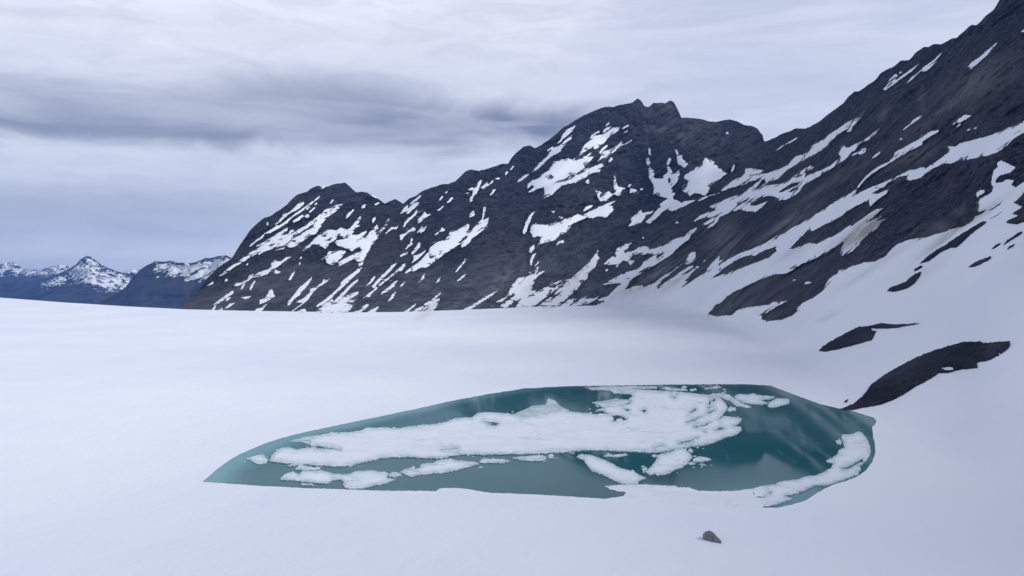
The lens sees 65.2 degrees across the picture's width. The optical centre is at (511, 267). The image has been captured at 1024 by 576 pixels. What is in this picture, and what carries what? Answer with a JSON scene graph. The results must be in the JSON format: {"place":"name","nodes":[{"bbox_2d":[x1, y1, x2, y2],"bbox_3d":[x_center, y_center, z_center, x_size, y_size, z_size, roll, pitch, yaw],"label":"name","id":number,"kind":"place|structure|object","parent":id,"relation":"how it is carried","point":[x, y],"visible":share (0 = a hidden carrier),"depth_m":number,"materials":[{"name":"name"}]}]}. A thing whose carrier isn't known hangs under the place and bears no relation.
{"place":"outdoors","nodes":[
{"label":"outdoors","id":0,"kind":"place"},
{"bbox_2d":[0,274,41,297],"bbox_3d":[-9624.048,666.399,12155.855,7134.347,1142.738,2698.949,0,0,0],"label":"mountain","id":1,"kind":"structure","parent":0,"point":[12,285],"depth_m":12322.08,"materials":[{"name":"blue stone"}]},
{"bbox_2d":[0,262,70,281],"bbox_3d":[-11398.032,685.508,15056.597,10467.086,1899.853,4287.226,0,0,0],"label":"mountain","id":2,"kind":"structure","parent":0,"point":[11,268],"depth_m":15387.09,"materials":[{"name":"white snow"}]},
{"bbox_2d":[10,256,132,304],"bbox_3d":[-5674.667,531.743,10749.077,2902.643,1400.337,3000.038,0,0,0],"label":"mountain","id":3,"kind":"structure","parent":0,"point":[88,280],"depth_m":10785.17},
{"bbox_2d":[124,269,139,276],"bbox_3d":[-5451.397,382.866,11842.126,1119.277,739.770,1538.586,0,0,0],"label":"mountain","id":4,"kind":"structure","parent":0,"point":[133,272],"depth_m":12028.92,"materials":[{"name":"white snow"}]},
{"bbox_2d":[99,255,230,308],"bbox_3d":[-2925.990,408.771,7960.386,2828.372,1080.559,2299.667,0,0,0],"label":"mountain","id":5,"kind":"structure","parent":0,"point":[168,284],"depth_m":7996.28,"materials":[{"name":"stone"}]},
{"bbox_2d":[180,183,404,312],"bbox_3d":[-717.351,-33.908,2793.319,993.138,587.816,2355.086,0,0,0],"label":"mountain","id":6,"kind":"structure","parent":0,"point":[333,248],"depth_m":2337.04,"materials":[{"name":"grey stone"}]},
{"bbox_2d":[0,0,998,272],"label":"sky","id":7,"kind":"structure","parent":0,"point":[135,134],"materials":[{"name":"grey"}]},
{"bbox_2d":[0,121,1023,575],"bbox_3d":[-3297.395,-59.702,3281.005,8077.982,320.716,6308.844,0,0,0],"label":"snowfield","id":8,"kind":"structure","parent":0,"point":[126,433],"depth_m":516.37,"materials":[{"name":"white snow"}]},
{"bbox_2d":[703,531,720,542],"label":"boulder","id":9,"kind":"object","parent":8,"relation":"on","point":[711,536],"visible":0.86,"depth_m":290.31,"materials":[{"name":"stone"}]},
{"bbox_2d":[819,323,918,351],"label":"rock outcrop","id":10,"kind":"object","parent":8,"relation":"on","point":[858,335],"visible":1,"depth_m":788.22,"materials":[{"name":"black stone"}]},
{"bbox_2d":[887,272,920,291],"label":"rock outcrop","id":11,"kind":"object","parent":8,"relation":"on","point":[910,281],"visible":1,"depth_m":861.02,"materials":[{"name":"black stone"}]},
{"bbox_2d":[840,341,1009,409],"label":"rock outcrop","id":12,"kind":"object","parent":8,"relation":"on","point":[899,381],"visible":1,"depth_m":587.88,"materials":[{"name":"black stone"}]},
{"bbox_2d":[920,221,986,262],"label":"rock outcrop","id":13,"kind":"object","parent":8,"relation":"on","point":[957,241],"visible":1,"depth_m":874.12,"materials":[{"name":"grey stone"}]},
{"bbox_2d":[969,256,990,266],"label":"rock outcrop","id":14,"kind":"object","parent":8,"relation":"on","point":[978,262],"visible":1,"depth_m":763.85,"materials":[{"name":"grey stone"}]},
{"bbox_2d":[1004,231,1021,244],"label":"rock outcrop","id":15,"kind":"object","parent":8,"relation":"on","point":[1015,236],"visible":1,"depth_m":762.23,"materials":[{"name":"grey stone"}]},
{"bbox_2d":[1006,193,1023,223],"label":"rock outcrop","id":16,"kind":"object","parent":8,"relation":"on","point":[1019,218],"visible":1,"depth_m":803.50,"materials":[{"name":"grey stone"}]},
{"bbox_2d":[203,384,875,507],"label":"water","id":17,"kind":"structure","parent":0,"point":[796,437],"depth_m":422.17,"materials":[{"name":"teal liquid"}]},
{"bbox_2d":[246,454,266,464],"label":"ice floe","id":18,"kind":"object","parent":17,"relation":"on","point":[259,459],"visible":1,"depth_m":415.95,"materials":[{"name":"white ice"}]},
{"bbox_2d":[290,435,317,445],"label":"slush patch","id":19,"kind":"object","parent":17,"relation":"on","point":[307,440],"visible":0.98,"depth_m":463.12,"materials":[{"name":"white ice"}]},
{"bbox_2d":[301,483,313,485],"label":"ice floe","id":20,"kind":"object","parent":17,"relation":"on","point":[306,484],"visible":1,"depth_m":368.13,"materials":[{"name":"white ice"}]},
{"bbox_2d":[295,466,321,470],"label":"ice floe","id":21,"kind":"object","parent":17,"relation":"on","point":[304,468],"visible":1,"depth_m":397.42,"materials":[{"name":"white ice"}]},
{"bbox_2d":[280,470,394,488],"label":"ice floe","id":22,"kind":"object","parent":17,"relation":"on","point":[362,479],"visible":1,"depth_m":378.52,"materials":[{"name":"white ice"}]},
{"bbox_2d":[388,472,401,477],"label":"ice lump","id":23,"kind":"object","parent":17,"relation":"on","point":[393,474],"visible":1,"depth_m":386.08,"materials":[{"name":"white ice"}]},
{"bbox_2d":[400,458,478,476],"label":"ice floe","id":24,"kind":"object","parent":17,"relation":"on","point":[442,466],"visible":1,"depth_m":399.39,"materials":[{"name":"white ice"}]},
{"bbox_2d":[479,458,510,463],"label":"ice floe","id":25,"kind":"object","parent":17,"relation":"on","point":[489,461],"visible":1,"depth_m":411.84,"materials":[{"name":"white ice"}]},
{"bbox_2d":[270,388,741,466],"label":"ice sheet","id":26,"kind":"object","parent":17,"relation":"on","point":[660,425],"visible":1,"depth_m":477.72,"materials":[{"name":"white ice"}]},
{"bbox_2d":[514,455,546,461],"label":"ice floe","id":27,"kind":"object","parent":17,"relation":"on","point":[535,458],"visible":1,"depth_m":418.27,"materials":[{"name":"white ice"}]},
{"bbox_2d":[513,398,569,416],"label":"slush patch","id":28,"kind":"object","parent":17,"relation":"on","point":[551,405],"visible":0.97,"depth_m":564.55,"materials":[{"name":"white ice"}]},
{"bbox_2d":[244,388,839,477],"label":"brash ice","id":29,"kind":"structure","parent":17,"relation":"on","point":[555,458],"depth_m":425.68,"materials":[{"name":"white ice"}]},
{"bbox_2d":[576,454,639,484],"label":"ice floe","id":30,"kind":"object","parent":17,"relation":"on","point":[607,469],"visible":1,"depth_m":393.25,"materials":[{"name":"white ice"}]},
{"bbox_2d":[592,398,631,405],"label":"slush patch","id":31,"kind":"object","parent":17,"relation":"on","point":[615,401],"visible":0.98,"depth_m":593.94,"materials":[{"name":"white ice"}]},
{"bbox_2d":[603,453,627,457],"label":"ice lump","id":32,"kind":"object","parent":17,"relation":"on","point":[612,456],"visible":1,"depth_m":425.27,"materials":[{"name":"white ice"}]},
{"bbox_2d":[588,386,656,389],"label":"slush patch","id":33,"kind":"object","parent":17,"relation":"on","point":[630,387],"visible":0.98,"depth_m":668.46,"materials":[{"name":"white ice"}]},
{"bbox_2d":[646,448,691,475],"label":"ice floe","id":34,"kind":"object","parent":17,"relation":"on","point":[667,462],"visible":1,"depth_m":409.60,"materials":[{"name":"white ice"}]},
{"bbox_2d":[662,387,687,390],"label":"ice lump","id":35,"kind":"object","parent":17,"relation":"on","point":[672,389],"visible":0.98,"depth_m":656.31,"materials":[{"name":"white ice"}]},
{"bbox_2d":[693,456,712,462],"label":"ice lump","id":36,"kind":"object","parent":17,"relation":"on","point":[698,459],"visible":1,"depth_m":416.26,"materials":[{"name":"white ice"}]},
{"bbox_2d":[705,386,722,388],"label":"ice lump","id":37,"kind":"object","parent":17,"relation":"on","point":[715,387],"visible":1,"depth_m":667.27,"materials":[{"name":"white ice"}]},
{"bbox_2d":[710,393,750,407],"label":"ice floe","id":38,"kind":"object","parent":17,"relation":"on","point":[728,397],"visible":0.99,"depth_m":606.07,"materials":[{"name":"white ice"}]},
{"bbox_2d":[727,407,735,411],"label":"ice floe","id":39,"kind":"object","parent":17,"relation":"on","point":[730,409],"visible":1,"depth_m":563.18,"materials":[{"name":"white ice"}]},
{"bbox_2d":[605,432,870,507],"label":"shore ice","id":40,"kind":"object","parent":17,"relation":"on","point":[854,450],"visible":1,"depth_m":360.58,"materials":[{"name":"white ice"}]},
{"bbox_2d":[734,393,774,404],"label":"ice floe","id":41,"kind":"object","parent":17,"relation":"on","point":[753,398],"visible":0.99,"depth_m":610.55,"materials":[{"name":"white ice"}]},
{"bbox_2d":[768,398,789,407],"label":"ice floe","id":42,"kind":"object","parent":17,"relation":"on","point":[776,402],"visible":1,"depth_m":592.32,"materials":[{"name":"white ice"}]},
{"bbox_2d":[400,98,762,312],"bbox_3d":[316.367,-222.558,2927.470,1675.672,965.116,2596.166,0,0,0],"label":"mountain","id":43,"kind":"structure","parent":0,"point":[546,223],"depth_m":2701.94,"materials":[{"name":"grey stone"}]},
{"bbox_2d":[626,0,1023,320],"bbox_3d":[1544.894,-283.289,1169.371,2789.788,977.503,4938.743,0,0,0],"label":"mountain","id":44,"kind":"structure","parent":0,"point":[924,107],"depth_m":1494.26,"materials":[{"name":"grey stone"}]}
]}

